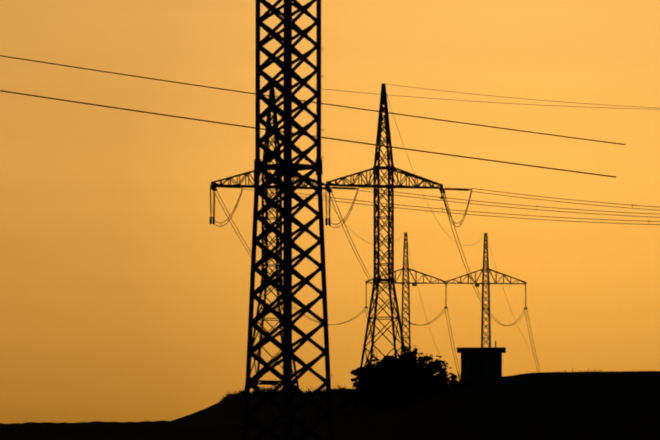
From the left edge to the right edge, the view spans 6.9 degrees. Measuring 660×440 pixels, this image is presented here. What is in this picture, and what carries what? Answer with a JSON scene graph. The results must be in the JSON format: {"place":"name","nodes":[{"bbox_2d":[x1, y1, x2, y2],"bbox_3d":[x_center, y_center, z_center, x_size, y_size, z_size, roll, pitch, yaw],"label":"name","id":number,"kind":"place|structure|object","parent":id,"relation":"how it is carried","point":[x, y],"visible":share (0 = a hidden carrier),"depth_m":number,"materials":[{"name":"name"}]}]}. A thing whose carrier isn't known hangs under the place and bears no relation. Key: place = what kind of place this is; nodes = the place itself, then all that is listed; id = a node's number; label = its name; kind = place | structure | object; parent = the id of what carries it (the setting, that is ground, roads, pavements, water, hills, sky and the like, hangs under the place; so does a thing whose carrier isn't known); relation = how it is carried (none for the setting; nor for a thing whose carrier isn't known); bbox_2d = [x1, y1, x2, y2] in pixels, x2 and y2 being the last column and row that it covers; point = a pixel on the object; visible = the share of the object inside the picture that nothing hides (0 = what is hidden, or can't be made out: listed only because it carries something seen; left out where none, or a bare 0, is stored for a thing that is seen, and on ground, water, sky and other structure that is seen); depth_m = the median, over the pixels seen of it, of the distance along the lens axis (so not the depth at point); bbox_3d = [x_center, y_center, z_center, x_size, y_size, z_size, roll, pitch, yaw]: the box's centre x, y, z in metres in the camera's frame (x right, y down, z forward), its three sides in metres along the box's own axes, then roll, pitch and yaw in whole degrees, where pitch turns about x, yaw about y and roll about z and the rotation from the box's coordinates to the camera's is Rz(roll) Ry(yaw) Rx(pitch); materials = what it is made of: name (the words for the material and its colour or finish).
{"place":"outdoors","nodes":[
{"label":"outdoors","id":0,"kind":"place"},
{"bbox_2d":[0,371,659,439],"bbox_3d":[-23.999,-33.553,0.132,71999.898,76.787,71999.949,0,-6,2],"label":"ground","id":1,"kind":"structure","parent":0,"point":[613,405],"depth_m":329.85,"materials":[{"name":"black plant"}]},
{"bbox_2d":[0,371,483,431],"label":"grass tufts","id":2,"kind":"object","parent":1,"relation":"on","point":[414,400],"visible":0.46,"depth_m":345.70,"materials":[{"name":"black plant"}]},
{"bbox_2d":[211,87,329,393],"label":"pylon","id":3,"kind":"object","parent":1,"relation":"on","point":[265,240],"visible":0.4,"depth_m":708.69,"materials":[{"name":"metal"}]},
{"bbox_2d":[209,185,527,308],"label":"insulator strings","id":4,"kind":"object","parent":3,"relation":"on","point":[327,221],"visible":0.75,"depth_m":711.29,"materials":[{"name":"metal"}]},
{"bbox_2d":[243,0,332,439],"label":"pylon","id":5,"kind":"object","parent":1,"relation":"on","point":[287,166],"visible":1,"depth_m":242.02,"materials":[{"name":"metal"}]},
{"bbox_2d":[326,83,442,382],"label":"pylon","id":6,"kind":"object","parent":1,"relation":"on","point":[391,169],"visible":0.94,"depth_m":713.07,"materials":[{"name":"metal"}]},
{"bbox_2d":[337,345,458,410],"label":"bush","id":7,"kind":"object","parent":1,"relation":"on","point":[388,380],"visible":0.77,"depth_m":445.36,"materials":[{"name":"black plant"}]},
{"bbox_2d":[365,232,445,351],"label":"pylon","id":8,"kind":"object","parent":1,"relation":"on","point":[408,282],"depth_m":1073.65,"materials":[{"name":"metal"}]},
{"bbox_2d":[457,341,505,380],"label":"utility hut","id":9,"kind":"object","parent":1,"relation":"on","point":[479,362],"visible":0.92,"depth_m":347.56,"materials":[{"name":"concrete"}]},
{"bbox_2d":[445,233,526,346],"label":"pylon","id":10,"kind":"object","parent":1,"relation":"on","point":[487,271],"depth_m":1074.78,"materials":[{"name":"metal"}]},
{"bbox_2d":[0,55,659,376],"bbox_3d":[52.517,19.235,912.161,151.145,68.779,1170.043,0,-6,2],"label":"conductors","id":11,"kind":"object","parent":10,"relation":"on","point":[446,209],"visible":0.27,"depth_m":695.36,"materials":[{"name":"metal"}]},
{"bbox_2d":[0,0,659,423],"label":"sky","id":12,"kind":"structure","parent":0,"point":[121,300],"materials":[{"name":"orange"}]}
]}

